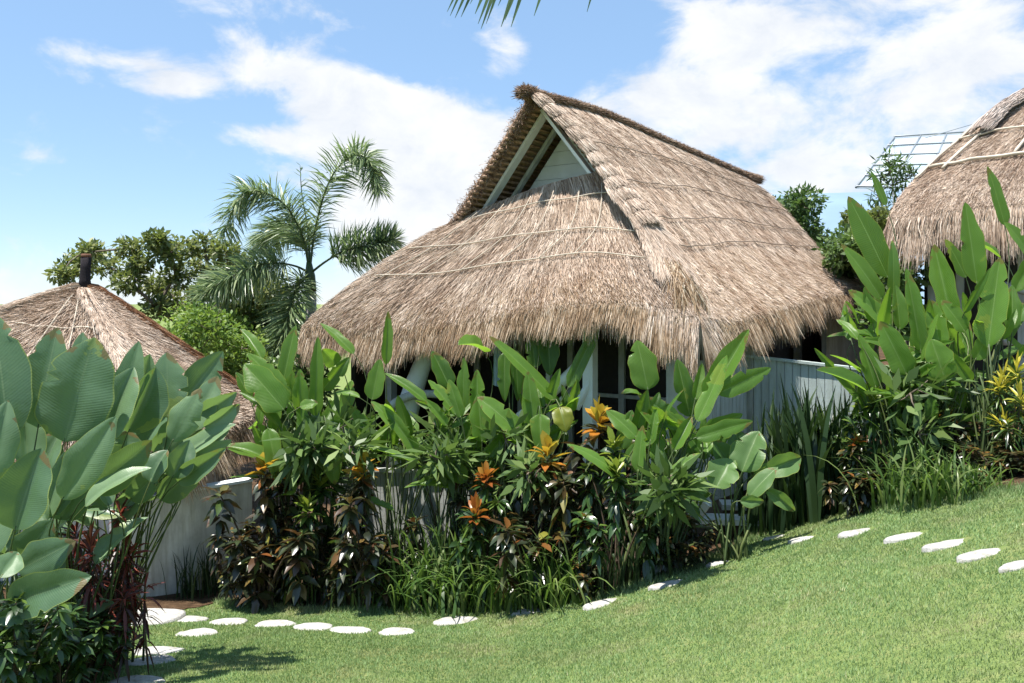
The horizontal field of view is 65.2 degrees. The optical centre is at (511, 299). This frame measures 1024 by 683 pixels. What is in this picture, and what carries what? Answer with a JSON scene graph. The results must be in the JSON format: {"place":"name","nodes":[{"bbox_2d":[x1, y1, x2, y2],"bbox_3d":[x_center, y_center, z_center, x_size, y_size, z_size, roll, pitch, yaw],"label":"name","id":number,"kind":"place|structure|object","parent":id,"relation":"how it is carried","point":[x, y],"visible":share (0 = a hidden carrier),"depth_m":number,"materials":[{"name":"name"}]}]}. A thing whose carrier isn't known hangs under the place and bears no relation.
{"place":"outdoors","nodes":[
{"label":"outdoors","id":0,"kind":"place"},
{"bbox_2d":[0,304,1023,682],"bbox_3d":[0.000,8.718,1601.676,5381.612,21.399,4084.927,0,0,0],"label":"ground","id":1,"kind":"structure","parent":0,"point":[342,382],"depth_m":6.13,"materials":[{"name":"plant"}]},
{"bbox_2d":[0,592,77,682],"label":"croton shrub","id":2,"kind":"object","parent":1,"relation":"on","point":[15,656],"visible":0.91,"depth_m":5.52,"materials":[{"name":"green plant"}]},
{"bbox_2d":[12,603,99,682],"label":"croton shrub","id":3,"kind":"object","parent":1,"relation":"on","point":[84,648],"visible":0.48,"depth_m":5.93,"materials":[{"name":"green plant"}]},
{"bbox_2d":[0,318,113,682],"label":"calathea plant","id":4,"kind":"object","parent":1,"relation":"on","point":[48,580],"visible":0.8,"depth_m":5.73,"materials":[{"name":"green plant"}]},
{"bbox_2d":[11,332,151,682],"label":"calathea plant","id":5,"kind":"object","parent":1,"relation":"on","point":[88,401],"visible":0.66,"depth_m":6.41,"materials":[{"name":"green plant"}]},
{"bbox_2d":[51,608,133,682],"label":"croton shrub","id":6,"kind":"object","parent":1,"relation":"on","point":[101,641],"visible":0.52,"depth_m":6.57,"materials":[{"name":"green plant"}]},
{"bbox_2d":[44,522,143,630],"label":"cordyline shrub","id":7,"kind":"object","parent":1,"relation":"on","point":[74,533],"visible":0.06,"depth_m":7.11,"materials":[{"name":"red plant"}]},
{"bbox_2d":[88,571,142,675],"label":"croton shrub","id":8,"kind":"object","parent":1,"relation":"on","point":[137,595],"visible":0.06,"depth_m":7.25,"materials":[{"name":"green plant"}]},
{"bbox_2d":[73,497,165,682],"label":"cordyline shrub","id":9,"kind":"object","parent":1,"relation":"on","point":[119,608],"visible":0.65,"depth_m":6.92,"materials":[{"name":"red plant"}]},
{"bbox_2d":[0,254,268,587],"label":"thatched gazebo","id":10,"kind":"object","parent":1,"relation":"on","point":[117,327],"visible":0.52,"depth_m":12.71,"materials":[{"name":"plant"}]},
{"bbox_2d":[108,675,164,682],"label":"stepping stone","id":11,"kind":"object","parent":1,"relation":"on","point":[141,678],"visible":0.95,"depth_m":6.76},
{"bbox_2d":[123,654,175,665],"bbox_3d":[-3.400,3.445,7.526,0.476,0.156,0.336,0,0,0],"label":"stepping stone","id":12,"kind":"object","parent":1,"relation":"on","point":[155,658],"visible":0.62,"depth_m":7.51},
{"bbox_2d":[131,608,185,625],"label":"stone slab","id":13,"kind":"structure","parent":1,"relation":"on","point":[169,615],"depth_m":9.73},
{"bbox_2d":[134,646,185,655],"bbox_3d":[-3.527,3.551,7.980,0.543,0.157,0.320,0,0,0],"label":"stepping stone","id":14,"kind":"object","parent":1,"relation":"on","point":[161,649],"visible":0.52,"depth_m":7.99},
{"bbox_2d":[41,226,294,326],"bbox_3d":[-8.080,1.407,19.538,6.050,6.309,3.431,0,0,0],"label":"broadleaf tree","id":15,"kind":"object","parent":1,"relation":"on","point":[158,244],"visible":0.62,"depth_m":18.69,"materials":[{"name":"green plant"}]},
{"bbox_2d":[103,351,239,664],"bbox_3d":[-3.234,1.970,7.314,1.598,2.991,1.059,0,0,31],"label":"calathea plant","id":16,"kind":"object","parent":1,"relation":"on","point":[170,419],"visible":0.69,"depth_m":7.14,"materials":[{"name":"green plant"}]},
{"bbox_2d":[109,477,252,597],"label":"garden wall","id":17,"kind":"structure","parent":1,"relation":"on","point":[186,529],"depth_m":11.66,"materials":[{"name":"white paint"}]},
{"bbox_2d":[176,628,217,636],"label":"stepping stone","id":18,"kind":"object","parent":1,"relation":"on","point":[201,631],"visible":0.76,"depth_m":8.90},
{"bbox_2d":[157,300,276,481],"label":"leafy shrub","id":19,"kind":"object","parent":1,"relation":"on","point":[191,327],"visible":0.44,"depth_m":15.40,"materials":[{"name":"green plant"}]},
{"bbox_2d":[209,618,247,624],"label":"stepping stone","id":20,"kind":"object","parent":1,"relation":"on","point":[232,620],"visible":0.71,"depth_m":9.64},
{"bbox_2d":[200,452,319,613],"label":"croton shrub","id":21,"kind":"object","parent":1,"relation":"on","point":[295,590],"visible":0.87,"depth_m":10.46,"materials":[{"name":"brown plant"}]},
{"bbox_2d":[255,620,296,626],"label":"stepping stone","id":22,"kind":"object","parent":1,"relation":"on","point":[271,623],"visible":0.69,"depth_m":9.41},
{"bbox_2d":[293,622,332,630],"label":"stepping stone","id":23,"kind":"object","parent":1,"relation":"on","point":[314,626],"visible":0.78,"depth_m":9.13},
{"bbox_2d":[330,626,371,633],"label":"stepping stone","id":24,"kind":"object","parent":1,"relation":"on","point":[346,629],"visible":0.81,"depth_m":9.00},
{"bbox_2d":[378,627,414,635],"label":"stepping stone","id":25,"kind":"object","parent":1,"relation":"on","point":[394,631],"visible":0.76,"depth_m":8.95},
{"bbox_2d":[338,466,554,580],"bbox_3d":[-0.956,3.531,11.800,3.642,2.138,0.110,0,0,16],"label":"picket fence","id":26,"kind":"object","parent":1,"relation":"on","point":[380,481],"visible":0.06,"depth_m":11.95,"materials":[{"name":"white paint"}]},
{"bbox_2d":[433,616,477,625],"bbox_3d":[-0.658,3.848,9.445,0.554,0.170,0.440,0,0,0],"label":"stepping stone","id":27,"kind":"object","parent":1,"relation":"on","point":[451,620],"visible":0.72,"depth_m":9.45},
{"bbox_2d":[430,514,568,614],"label":"strap leaf clump","id":28,"kind":"object","parent":1,"relation":"on","point":[484,594],"visible":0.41,"depth_m":9.88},
{"bbox_2d":[446,442,562,572],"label":"croton shrub","id":29,"kind":"object","parent":1,"relation":"on","point":[459,502],"visible":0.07,"depth_m":10.91,"materials":[{"name":"green plant"}]},
{"bbox_2d":[553,513,605,602],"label":"croton shrub","id":30,"kind":"object","parent":1,"relation":"on","point":[591,571],"visible":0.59,"depth_m":9.31,"materials":[{"name":"green plant"}]},
{"bbox_2d":[296,82,876,565],"bbox_3d":[2.207,0.853,15.345,7.234,8.694,10.529,0,0,36],"label":"thatched villa","id":31,"kind":"object","parent":1,"relation":"on","point":[572,224],"visible":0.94,"depth_m":12.74,"materials":[{"name":"plant"}]},
{"bbox_2d":[493,345,500,385],"bbox_3d":[-0.227,1.031,12.509,0.141,0.688,0.052,0,0,0],"label":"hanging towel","id":32,"kind":"object","parent":31,"relation":"hanging from","point":[495,367],"visible":0.6,"depth_m":12.50,"materials":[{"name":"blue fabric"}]},
{"bbox_2d":[583,598,616,610],"bbox_3d":[1.009,3.381,8.768,0.459,0.201,0.314,0,0,0],"label":"stepping stone","id":33,"kind":"object","parent":1,"relation":"on","point":[595,605],"visible":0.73,"depth_m":8.76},
{"bbox_2d":[568,426,660,594],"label":"croton shrub","id":34,"kind":"object","parent":1,"relation":"on","point":[616,530],"visible":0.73,"depth_m":9.08,"materials":[{"name":"green plant"}]},
{"bbox_2d":[212,480,1023,614],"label":"edge grass","id":35,"kind":"structure","parent":1,"relation":"on","point":[1001,490],"depth_m":9.25,"materials":[{"name":"plant"}]},
{"bbox_2d":[648,579,681,590],"bbox_3d":[1.684,3.135,8.668,0.412,0.186,0.238,0,0,0],"label":"stepping stone","id":36,"kind":"object","parent":1,"relation":"on","point":[660,585],"visible":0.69,"depth_m":8.64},
{"bbox_2d":[670,514,718,570],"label":"croton shrub","id":37,"kind":"object","parent":1,"relation":"on","point":[695,548],"visible":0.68,"depth_m":9.10,"materials":[{"name":"green plant"}]},
{"bbox_2d":[647,454,758,525],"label":"garden steps","id":38,"kind":"structure","parent":1,"relation":"on","point":[705,506],"depth_m":10.67,"materials":[{"name":"white paint"}]},
{"bbox_2d":[685,431,800,565],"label":"calathea plant","id":39,"kind":"object","parent":1,"relation":"on","point":[741,452],"visible":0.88,"depth_m":9.06,"materials":[{"name":"green plant"}]},
{"bbox_2d":[734,407,803,536],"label":"iris clump","id":40,"kind":"object","parent":1,"relation":"on","point":[755,516],"visible":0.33,"depth_m":10.07,"materials":[{"name":"green plant"}]},
{"bbox_2d":[750,394,840,535],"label":"iris clump","id":41,"kind":"object","parent":1,"relation":"on","point":[772,453],"visible":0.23,"depth_m":10.08,"materials":[{"name":"green plant"}]},
{"bbox_2d":[744,354,865,459],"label":"board wall","id":42,"kind":"structure","parent":1,"relation":"on","point":[797,373],"depth_m":12.45,"materials":[{"name":"wood"}]},
{"bbox_2d":[767,385,868,525],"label":"iris clump","id":43,"kind":"object","parent":1,"relation":"on","point":[796,493],"visible":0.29,"depth_m":10.00,"materials":[{"name":"green plant"}]},
{"bbox_2d":[773,374,886,525],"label":"iris clump","id":44,"kind":"object","parent":1,"relation":"on","point":[812,450],"visible":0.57,"depth_m":9.87,"materials":[{"name":"green plant"}]},
{"bbox_2d":[818,433,894,515],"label":"croton shrub","id":45,"kind":"object","parent":1,"relation":"on","point":[847,502],"visible":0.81,"depth_m":9.33,"materials":[{"name":"green plant"}]},
{"bbox_2d":[839,203,891,230],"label":"leafy shrub","id":46,"kind":"object","parent":1,"relation":"on","point":[879,215],"visible":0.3,"depth_m":17.29,"materials":[{"name":"green plant"}]},
{"bbox_2d":[883,532,921,543],"bbox_3d":[3.694,2.258,7.471,0.424,0.193,0.223,0,0,0],"label":"stepping stone","id":47,"kind":"object","parent":1,"relation":"on","point":[900,537],"visible":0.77,"depth_m":7.45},
{"bbox_2d":[855,131,963,343],"bbox_3d":[12.813,-1.952,24.934,2.076,7.518,6.748,0,0,40],"label":"glazed canopy","id":48,"kind":"object","parent":1,"relation":"on","point":[893,140],"visible":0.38,"depth_m":25.57,"materials":[{"name":"white"}]},
{"bbox_2d":[922,539,962,551],"bbox_3d":[3.699,2.123,6.772,0.428,0.194,0.224,0,0,0],"label":"stepping stone","id":49,"kind":"object","parent":1,"relation":"on","point":[941,545],"visible":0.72,"depth_m":6.76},
{"bbox_2d":[883,88,1023,394],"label":"thatched cottage","id":50,"kind":"structure","parent":1,"relation":"on","point":[945,185],"depth_m":13.23,"materials":[{"name":"plant"}]},
{"bbox_2d":[956,548,999,562],"bbox_3d":[3.653,2.010,6.188,0.426,0.193,0.217,0,0,0],"label":"stepping stone","id":51,"kind":"object","parent":1,"relation":"on","point":[976,555],"visible":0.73,"depth_m":6.15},
{"bbox_2d":[998,560,1023,572],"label":"stepping stone","id":52,"kind":"object","parent":1,"relation":"on","point":[1011,566],"visible":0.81,"depth_m":5.58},
{"bbox_2d":[0,0,1023,303],"label":"sky","id":53,"kind":"structure","parent":0,"point":[118,118],"materials":[{"name":"blue"}]},
{"bbox_2d":[3,346,1023,682],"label":"planting soil","id":54,"kind":"structure","parent":0,"point":[171,602],"depth_m":11.32,"materials":[{"name":"soil"}]},
{"bbox_2d":[161,543,214,601],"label":"strap leaf clump","id":55,"kind":"object","parent":54,"relation":"on","point":[191,585],"visible":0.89,"depth_m":11.30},
{"bbox_2d":[192,539,241,597],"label":"strap leaf clump","id":56,"kind":"object","parent":54,"relation":"on","point":[215,587],"visible":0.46,"depth_m":11.50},
{"bbox_2d":[208,518,278,608],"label":"croton shrub","id":57,"kind":"object","parent":54,"relation":"on","point":[217,567],"visible":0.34,"depth_m":10.77,"materials":[{"name":"brown plant"}]},
{"bbox_2d":[230,279,305,359],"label":"leafy shrub","id":58,"kind":"object","parent":54,"relation":"on","point":[256,315],"visible":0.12,"depth_m":19.25,"materials":[{"name":"green plant"}]},
{"bbox_2d":[227,325,312,600],"bbox_3d":[-3.307,2.304,11.175,1.342,3.884,1.263,0,0,0],"label":"heliconia plant","id":59,"kind":"object","parent":54,"relation":"on","point":[280,388],"visible":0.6,"depth_m":10.96,"materials":[{"name":"green plant"}]},
{"bbox_2d":[257,510,327,605],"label":"croton shrub","id":60,"kind":"object","parent":54,"relation":"on","point":[289,514],"visible":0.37,"depth_m":10.67,"materials":[{"name":"brown plant"}]},
{"bbox_2d":[266,566,319,607],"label":"strap leaf clump","id":61,"kind":"object","parent":54,"relation":"on","point":[300,598],"visible":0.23,"depth_m":10.81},
{"bbox_2d":[181,131,406,362],"bbox_3d":[-4.521,0.464,17.799,4.620,8.159,3.808,0,0,0],"label":"foxtail palm","id":62,"kind":"object","parent":54,"relation":"on","point":[287,231],"visible":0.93,"depth_m":17.19,"materials":[{"name":"green plant"}]},
{"bbox_2d":[253,347,340,549],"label":"leafy shrub","id":63,"kind":"object","parent":54,"relation":"on","point":[297,368],"visible":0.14,"depth_m":13.24,"materials":[{"name":"green plant"}]},
{"bbox_2d":[280,470,363,603],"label":"croton shrub","id":64,"kind":"object","parent":54,"relation":"on","point":[309,519],"visible":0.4,"depth_m":10.86,"materials":[{"name":"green plant"}]},
{"bbox_2d":[262,388,392,559],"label":"leafy shrub","id":65,"kind":"object","parent":54,"relation":"on","point":[300,462],"visible":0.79,"depth_m":10.56,"materials":[{"name":"green plant"}]},
{"bbox_2d":[281,323,377,591],"bbox_3d":[-2.573,2.295,11.318,1.360,3.928,1.332,0,0,-18],"label":"heliconia plant","id":66,"kind":"object","parent":54,"relation":"on","point":[319,383],"visible":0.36,"depth_m":11.21,"materials":[{"name":"green plant"}]},
{"bbox_2d":[307,542,357,610],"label":"strap leaf clump","id":67,"kind":"object","parent":54,"relation":"on","point":[312,593],"visible":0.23,"depth_m":10.51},
{"bbox_2d":[315,521,376,609],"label":"croton shrub","id":68,"kind":"object","parent":54,"relation":"on","point":[329,573],"visible":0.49,"depth_m":10.40,"materials":[{"name":"brown plant"}]},
{"bbox_2d":[344,565,392,610],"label":"strap leaf clump","id":69,"kind":"object","parent":54,"relation":"on","point":[358,600],"visible":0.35,"depth_m":10.35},
{"bbox_2d":[323,451,430,611],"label":"croton shrub","id":70,"kind":"object","parent":54,"relation":"on","point":[357,513],"visible":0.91,"depth_m":10.21,"materials":[{"name":"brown plant"}]},
{"bbox_2d":[357,312,438,590],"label":"heliconia plant","id":71,"kind":"object","parent":54,"relation":"on","point":[402,420],"visible":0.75,"depth_m":11.07,"materials":[{"name":"green plant"}]},
{"bbox_2d":[327,520,484,614],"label":"strap leaf clump","id":72,"kind":"object","parent":54,"relation":"on","point":[393,598],"visible":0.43,"depth_m":10.29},
{"bbox_2d":[374,405,488,531],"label":"leafy shrub","id":73,"kind":"object","parent":54,"relation":"on","point":[441,447],"visible":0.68,"depth_m":10.55,"materials":[{"name":"green plant"}]},
{"bbox_2d":[366,504,506,617],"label":"strap leaf clump","id":74,"kind":"object","parent":54,"relation":"on","point":[441,592],"visible":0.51,"depth_m":10.18,"materials":[{"name":"plant"}]},
{"bbox_2d":[405,334,493,574],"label":"heliconia plant","id":75,"kind":"object","parent":54,"relation":"on","point":[459,401],"visible":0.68,"depth_m":11.05,"materials":[{"name":"green plant"}]},
{"bbox_2d":[393,501,534,617],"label":"strap leaf clump","id":76,"kind":"object","parent":54,"relation":"on","point":[457,600],"visible":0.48,"depth_m":10.01,"materials":[{"name":"plant"}]},
{"bbox_2d":[447,461,517,588],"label":"croton shrub","id":77,"kind":"object","parent":54,"relation":"on","point":[484,528],"visible":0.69,"depth_m":9.95,"materials":[{"name":"green plant"}]},
{"bbox_2d":[458,409,566,515],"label":"leafy shrub","id":78,"kind":"object","parent":54,"relation":"on","point":[516,468],"visible":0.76,"depth_m":10.34,"materials":[{"name":"green plant"}]},
{"bbox_2d":[454,528,578,615],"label":"strap leaf clump","id":79,"kind":"object","parent":54,"relation":"on","point":[513,598],"visible":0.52,"depth_m":9.55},
{"bbox_2d":[487,430,585,610],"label":"croton shrub","id":80,"kind":"object","parent":54,"relation":"on","point":[564,508],"visible":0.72,"depth_m":9.69,"materials":[{"name":"green plant"}]},
{"bbox_2d":[477,325,598,538],"bbox_3d":[0.378,2.162,11.020,1.653,3.773,1.121,0,0,8],"label":"heliconia plant","id":81,"kind":"object","parent":54,"relation":"on","point":[515,367],"visible":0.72,"depth_m":11.01,"materials":[{"name":"green plant"}]},
{"bbox_2d":[462,519,617,615],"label":"strap leaf clump","id":82,"kind":"object","parent":54,"relation":"on","point":[549,596],"visible":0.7,"depth_m":9.36,"materials":[{"name":"plant"}]},
{"bbox_2d":[509,529,634,608],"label":"strap leaf clump","id":83,"kind":"object","parent":54,"relation":"on","point":[575,599],"visible":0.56,"depth_m":9.23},
{"bbox_2d":[548,395,650,579],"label":"croton shrub","id":84,"kind":"object","parent":54,"relation":"on","point":[597,413],"visible":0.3,"depth_m":9.78,"materials":[{"name":"green plant"}]},
{"bbox_2d":[586,536,656,598],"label":"strap leaf clump","id":85,"kind":"object","parent":54,"relation":"on","point":[614,578],"visible":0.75,"depth_m":9.14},
{"bbox_2d":[567,340,699,587],"bbox_3d":[1.439,1.919,9.487,1.654,2.838,1.366,0,0,0],"label":"heliconia plant","id":86,"kind":"object","parent":54,"relation":"on","point":[644,374],"visible":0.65,"depth_m":9.31,"materials":[{"name":"green plant"}]},
{"bbox_2d":[620,510,688,574],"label":"croton shrub","id":87,"kind":"object","parent":54,"relation":"on","point":[662,555],"visible":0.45,"depth_m":9.06,"materials":[{"name":"green plant"}]},
{"bbox_2d":[625,428,718,532],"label":"leafy shrub","id":88,"kind":"object","parent":54,"relation":"on","point":[683,488],"visible":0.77,"depth_m":8.54,"materials":[{"name":"green plant"}]},
{"bbox_2d":[638,329,770,577],"bbox_3d":[2.292,1.781,9.390,1.502,2.874,0.832,0,0,0],"label":"heliconia plant","id":89,"kind":"object","parent":54,"relation":"on","point":[697,397],"visible":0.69,"depth_m":9.33,"materials":[{"name":"green plant"}]},
{"bbox_2d":[773,181,829,251],"bbox_3d":[8.496,-0.739,24.146,2.711,5.355,4.328,0,0,15],"label":"rounded tree","id":90,"kind":"object","parent":54,"relation":"on","point":[799,206],"visible":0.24,"depth_m":22.64,"materials":[{"name":"green plant"}]},
{"bbox_2d":[785,389,867,501],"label":"iris clump","id":91,"kind":"object","parent":54,"relation":"on","point":[838,422],"visible":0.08,"depth_m":10.19,"materials":[{"name":"green plant"}]},
{"bbox_2d":[810,221,907,322],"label":"leafy shrub","id":92,"kind":"object","parent":54,"relation":"on","point":[839,264],"visible":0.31,"depth_m":15.95,"materials":[{"name":"green plant"}]},
{"bbox_2d":[814,171,920,507],"bbox_3d":[4.548,0.360,9.936,1.222,4.231,2.035,0,0,35],"label":"heliconia plant","id":93,"kind":"object","parent":54,"relation":"on","point":[880,258],"visible":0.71,"depth_m":9.76,"materials":[{"name":"green plant"}]},
{"bbox_2d":[832,386,907,482],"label":"croton shrub","id":94,"kind":"object","parent":54,"relation":"on","point":[871,430],"visible":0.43,"depth_m":9.59,"materials":[{"name":"green plant"}]},
{"bbox_2d":[809,427,945,512],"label":"strap leaf clump","id":95,"kind":"object","parent":54,"relation":"on","point":[880,497],"visible":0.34,"depth_m":9.20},
{"bbox_2d":[847,256,931,346],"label":"leafy shrub","id":96,"kind":"object","parent":54,"relation":"on","point":[920,283],"visible":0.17,"depth_m":12.90,"materials":[{"name":"green plant"}]},
{"bbox_2d":[864,143,920,208],"bbox_3d":[9.082,-0.995,19.016,1.558,5.515,0.923,0,0,0],"label":"sapling","id":97,"kind":"object","parent":54,"relation":"on","point":[891,163],"visible":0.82,"depth_m":18.96,"materials":[{"name":"green plant"}]},
{"bbox_2d":[864,239,985,484],"bbox_3d":[5.127,0.763,9.756,2.086,3.097,1.029,0,0,-35],"label":"heliconia plant","id":98,"kind":"object","parent":54,"relation":"on","point":[937,324],"visible":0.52,"depth_m":9.51,"materials":[{"name":"green plant"}]},
{"bbox_2d":[849,356,1011,473],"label":"leafy shrub","id":99,"kind":"object","parent":54,"relation":"on","point":[921,423],"visible":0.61,"depth_m":9.15,"materials":[{"name":"green plant"}]},
{"bbox_2d":[851,425,1022,516],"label":"strap leaf clump","id":100,"kind":"object","parent":54,"relation":"on","point":[915,487],"visible":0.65,"depth_m":8.71,"materials":[{"name":"plant"}]},
{"bbox_2d":[888,436,997,510],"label":"strap leaf clump","id":101,"kind":"object","parent":54,"relation":"on","point":[948,484],"visible":0.83,"depth_m":8.39,"materials":[{"name":"plant"}]},
{"bbox_2d":[913,406,972,467],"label":"croton shrub","id":102,"kind":"object","parent":54,"relation":"on","point":[966,432],"visible":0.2,"depth_m":9.44,"materials":[{"name":"green plant"}]},
{"bbox_2d":[939,420,996,476],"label":"croton shrub","id":103,"kind":"object","parent":54,"relation":"on","point":[979,432],"visible":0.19,"depth_m":9.38,"materials":[{"name":"green plant"}]},
{"bbox_2d":[947,449,1015,501],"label":"strap leaf clump","id":104,"kind":"object","parent":54,"relation":"on","point":[973,475],"visible":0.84,"depth_m":8.15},
{"bbox_2d":[951,166,1023,467],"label":"heliconia plant","id":105,"kind":"object","parent":54,"relation":"on","point":[999,318],"visible":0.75,"depth_m":9.45,"materials":[{"name":"green plant"}]},
{"bbox_2d":[983,352,1023,472],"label":"croton shrub","id":106,"kind":"object","parent":54,"relation":"on","point":[1006,419],"visible":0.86,"depth_m":8.91,"materials":[{"name":"yellow plant"}]},
{"bbox_2d":[993,433,1023,472],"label":"croton shrub","id":107,"kind":"object","parent":54,"relation":"on","point":[1014,456],"visible":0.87,"depth_m":8.52,"materials":[{"name":"green plant"}]},
{"bbox_2d":[447,0,590,27],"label":"palm frond","id":108,"kind":"object","parent":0,"point":[508,6],"visible":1,"depth_m":8.90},
{"bbox_2d":[771,191,923,303],"bbox_3d":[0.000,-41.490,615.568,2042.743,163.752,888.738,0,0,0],"label":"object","id":109,"kind":"structure","parent":0,"point":[830,217],"depth_m":758.00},
{"bbox_2d":[958,438,1023,478],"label":"croton shrub","id":110,"kind":"object","parent":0,"point":[969,449],"visible":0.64,"depth_m":8.76,"materials":[{"name":"green plant"}]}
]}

